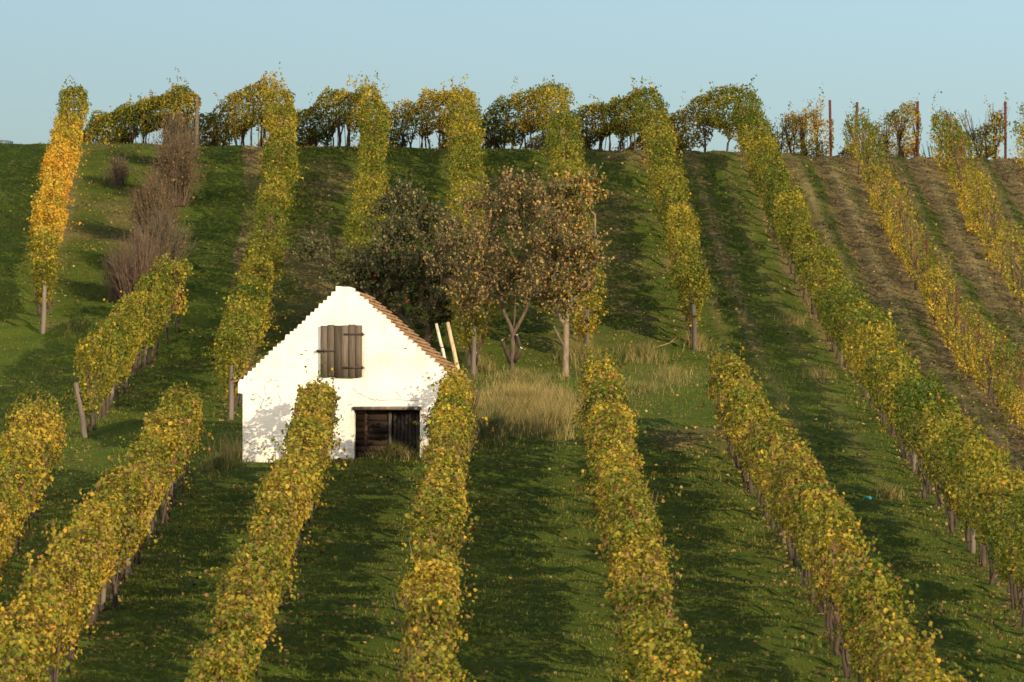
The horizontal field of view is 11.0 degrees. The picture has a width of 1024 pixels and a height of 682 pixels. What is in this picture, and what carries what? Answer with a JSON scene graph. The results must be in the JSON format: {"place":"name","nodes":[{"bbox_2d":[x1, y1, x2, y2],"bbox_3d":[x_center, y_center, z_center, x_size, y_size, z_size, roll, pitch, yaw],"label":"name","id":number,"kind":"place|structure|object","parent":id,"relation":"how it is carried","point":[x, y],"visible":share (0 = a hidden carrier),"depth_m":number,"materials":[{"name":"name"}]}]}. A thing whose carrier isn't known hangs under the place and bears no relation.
{"place":"outdoors","nodes":[
{"label":"outdoors","id":0,"kind":"place"},
{"bbox_2d":[0,140,12,143],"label":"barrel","id":1,"kind":"object","parent":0,"point":[4,141],"visible":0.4,"depth_m":183.65,"materials":[{"name":"white"}]},
{"bbox_2d":[0,142,1023,681],"bbox_3d":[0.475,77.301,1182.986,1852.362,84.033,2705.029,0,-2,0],"label":"ground","id":2,"kind":"structure","parent":0,"point":[18,328],"depth_m":137.73,"materials":[{"name":"green plant"}]},
{"bbox_2d":[0,391,79,603],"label":"vine row","id":3,"kind":"object","parent":2,"relation":"on","point":[29,451],"visible":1,"depth_m":108.27,"materials":[{"name":"yellow plant"}]},
{"bbox_2d":[17,75,101,333],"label":"vine row","id":4,"kind":"object","parent":2,"relation":"on","point":[48,221],"visible":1,"depth_m":164.61,"materials":[{"name":"yellow plant"}]},
{"bbox_2d":[0,382,215,681],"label":"vine row","id":5,"kind":"object","parent":2,"relation":"on","point":[102,541],"visible":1,"depth_m":92.97,"materials":[{"name":"yellow plant"}]},
{"bbox_2d":[95,242,131,300],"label":"bare bush","id":6,"kind":"object","parent":2,"relation":"on","point":[113,295],"visible":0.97,"depth_m":158.77,"materials":[{"name":"brown plant"}]},
{"bbox_2d":[100,150,134,186],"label":"bare bush","id":7,"kind":"object","parent":2,"relation":"on","point":[118,174],"visible":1,"depth_m":174.96,"materials":[{"name":"brown plant"}]},
{"bbox_2d":[55,249,193,437],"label":"vine row","id":8,"kind":"object","parent":2,"relation":"on","point":[120,340],"visible":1,"depth_m":142.98,"materials":[{"name":"green plant"}]},
{"bbox_2d":[82,67,201,146],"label":"vine row","id":9,"kind":"object","parent":2,"relation":"on","point":[127,116],"visible":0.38,"depth_m":183.92,"materials":[{"name":"green plant"}]},
{"bbox_2d":[100,222,183,306],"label":"bare bush","id":10,"kind":"object","parent":2,"relation":"on","point":[141,262],"visible":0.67,"depth_m":157.92,"materials":[{"name":"brown plant"}]},
{"bbox_2d":[117,170,194,241],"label":"bare bush","id":11,"kind":"object","parent":2,"relation":"on","point":[148,194],"visible":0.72,"depth_m":166.18,"materials":[{"name":"brown plant"}]},
{"bbox_2d":[127,198,198,277],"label":"bare bush","id":12,"kind":"object","parent":2,"relation":"on","point":[160,229],"visible":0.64,"depth_m":161.09,"materials":[{"name":"brown plant"}]},
{"bbox_2d":[135,106,208,165],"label":"bare bush","id":13,"kind":"object","parent":2,"relation":"on","point":[178,125],"visible":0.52,"depth_m":177.61,"materials":[{"name":"brown plant"}]},
{"bbox_2d":[137,123,211,205],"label":"bare bush","id":14,"kind":"object","parent":2,"relation":"on","point":[177,166],"visible":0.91,"depth_m":172.35,"materials":[{"name":"brown plant"}]},
{"bbox_2d":[150,62,308,419],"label":"vine row","id":15,"kind":"object","parent":2,"relation":"on","point":[240,334],"visible":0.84,"depth_m":162.61,"materials":[{"name":"green plant"}]},
{"bbox_2d":[184,350,346,681],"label":"vine row","id":16,"kind":"object","parent":2,"relation":"on","point":[246,605],"visible":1,"depth_m":92.12,"materials":[{"name":"yellow plant"}]},
{"bbox_2d":[252,71,403,279],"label":"vine row","id":17,"kind":"object","parent":2,"relation":"on","point":[373,142],"visible":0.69,"depth_m":176.79,"materials":[{"name":"green plant"}]},
{"bbox_2d":[232,286,473,462],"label":"press house","id":18,"kind":"structure","parent":2,"relation":"on","point":[379,359],"depth_m":126.79,"materials":[{"name":"white lime plaster"},{"name":"clay tile"},{"name":"weathered wood"}]},
{"bbox_2d":[356,410,388,456],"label":"door","id":19,"kind":"structure","parent":18,"relation":"in","point":[375,422],"depth_m":126.85,"materials":[{"name":"brown wood"}]},
{"bbox_2d":[393,412,419,455],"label":"inner door","id":20,"kind":"structure","parent":18,"relation":"in","point":[414,430],"depth_m":126.75,"materials":[{"name":"brown wood"}]},
{"bbox_2d":[290,174,491,346],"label":"apple tree","id":21,"kind":"object","parent":2,"relation":"on","point":[378,267],"visible":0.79,"depth_m":151.60,"materials":[{"name":"green plant"}]},
{"bbox_2d":[350,74,502,374],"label":"vine row","id":22,"kind":"object","parent":2,"relation":"on","point":[462,122],"visible":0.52,"depth_m":173.11,"materials":[{"name":"green plant"}]},
{"bbox_2d":[435,323,445,359],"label":"leaning pole","id":23,"kind":"object","parent":2,"relation":"on","point":[440,341],"visible":0.48,"depth_m":144.32,"materials":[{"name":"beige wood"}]},
{"bbox_2d":[387,361,496,681],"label":"vine row","id":24,"kind":"object","parent":2,"relation":"on","point":[431,589],"visible":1,"depth_m":92.20,"materials":[{"name":"yellow plant"}]},
{"bbox_2d":[446,322,459,368],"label":"leaning pole","id":25,"kind":"object","parent":2,"relation":"on","point":[453,348],"visible":0.62,"depth_m":144.25,"materials":[{"name":"beige wood"}]},
{"bbox_2d":[34,306,909,504],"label":"tall grass","id":26,"kind":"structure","parent":2,"relation":"on","point":[539,409],"depth_m":136.44,"materials":[{"name":"beige plant"}]},
{"bbox_2d":[0,142,1023,681],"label":"fallen leaves","id":27,"kind":"object","parent":2,"relation":"on","point":[582,442],"depth_m":132.45,"materials":[{"name":"yellow plant"}]},
{"bbox_2d":[419,161,617,372],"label":"fruit tree","id":28,"kind":"object","parent":2,"relation":"on","point":[458,288],"visible":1,"depth_m":145.92,"materials":[{"name":"brown plant"}]},
{"bbox_2d":[426,75,610,347],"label":"vine row","id":29,"kind":"object","parent":2,"relation":"on","point":[562,154],"visible":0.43,"depth_m":179.43,"materials":[{"name":"green plant"}]},
{"bbox_2d":[531,162,612,375],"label":"slender fruit tree","id":30,"kind":"object","parent":2,"relation":"on","point":[588,195],"visible":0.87,"depth_m":146.78,"materials":[{"name":"brown plant"}]},
{"bbox_2d":[510,74,719,349],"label":"vine row","id":31,"kind":"object","parent":2,"relation":"on","point":[652,126],"visible":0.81,"depth_m":170.46,"materials":[{"name":"green plant"}]},
{"bbox_2d":[568,331,710,681],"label":"vine row","id":32,"kind":"object","parent":2,"relation":"on","point":[653,647],"visible":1,"depth_m":90.20,"materials":[{"name":"yellow plant"}]},
{"bbox_2d":[763,84,834,156],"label":"vine row","id":33,"kind":"object","parent":2,"relation":"on","point":[803,125],"visible":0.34,"depth_m":183.14,"materials":[{"name":"green plant"}]},
{"bbox_2d":[611,75,1023,626],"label":"vine row","id":34,"kind":"object","parent":2,"relation":"on","point":[984,492],"visible":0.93,"depth_m":131.51,"materials":[{"name":"green plant"}]},
{"bbox_2d":[693,319,982,681],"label":"vine row","id":35,"kind":"object","parent":2,"relation":"on","point":[801,501],"visible":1,"depth_m":91.45,"materials":[{"name":"yellow plant"}]},
{"bbox_2d":[864,496,874,499],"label":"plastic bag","id":36,"kind":"object","parent":2,"relation":"on","point":[869,498],"visible":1,"depth_m":115.96,"materials":[{"name":"teal plastic"}]},
{"bbox_2d":[837,93,922,157],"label":"vine row","id":37,"kind":"object","parent":2,"relation":"on","point":[899,132],"visible":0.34,"depth_m":183.05,"materials":[{"name":"leaf"},{"name":"bark"},{"name":"rusty metal"}]},
{"bbox_2d":[840,99,1023,436],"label":"vine row","id":38,"kind":"object","parent":2,"relation":"on","point":[1002,358],"visible":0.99,"depth_m":156.07,"materials":[{"name":"leaf"},{"name":"bark"},{"name":"rusty metal"}]},
{"bbox_2d":[919,92,1010,159],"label":"vine row","id":39,"kind":"object","parent":2,"relation":"on","point":[989,128],"visible":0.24,"depth_m":183.00,"materials":[{"name":"leaf"},{"name":"bark"},{"name":"rusty metal"}]},
{"bbox_2d":[927,91,1023,307],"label":"vine row","id":40,"kind":"object","parent":2,"relation":"on","point":[986,227],"visible":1,"depth_m":169.28,"materials":[{"name":"leaf"},{"name":"bark"},{"name":"rusty metal"}]},
{"bbox_2d":[1008,102,1023,167],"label":"vine row","id":41,"kind":"object","parent":2,"relation":"on","point":[1021,131],"visible":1,"depth_m":180.06,"materials":[{"name":"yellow plant"}]},
{"bbox_2d":[0,0,1023,160],"label":"sky","id":42,"kind":"structure","parent":0,"point":[878,55],"materials":[{"name":"blue"}]}
]}

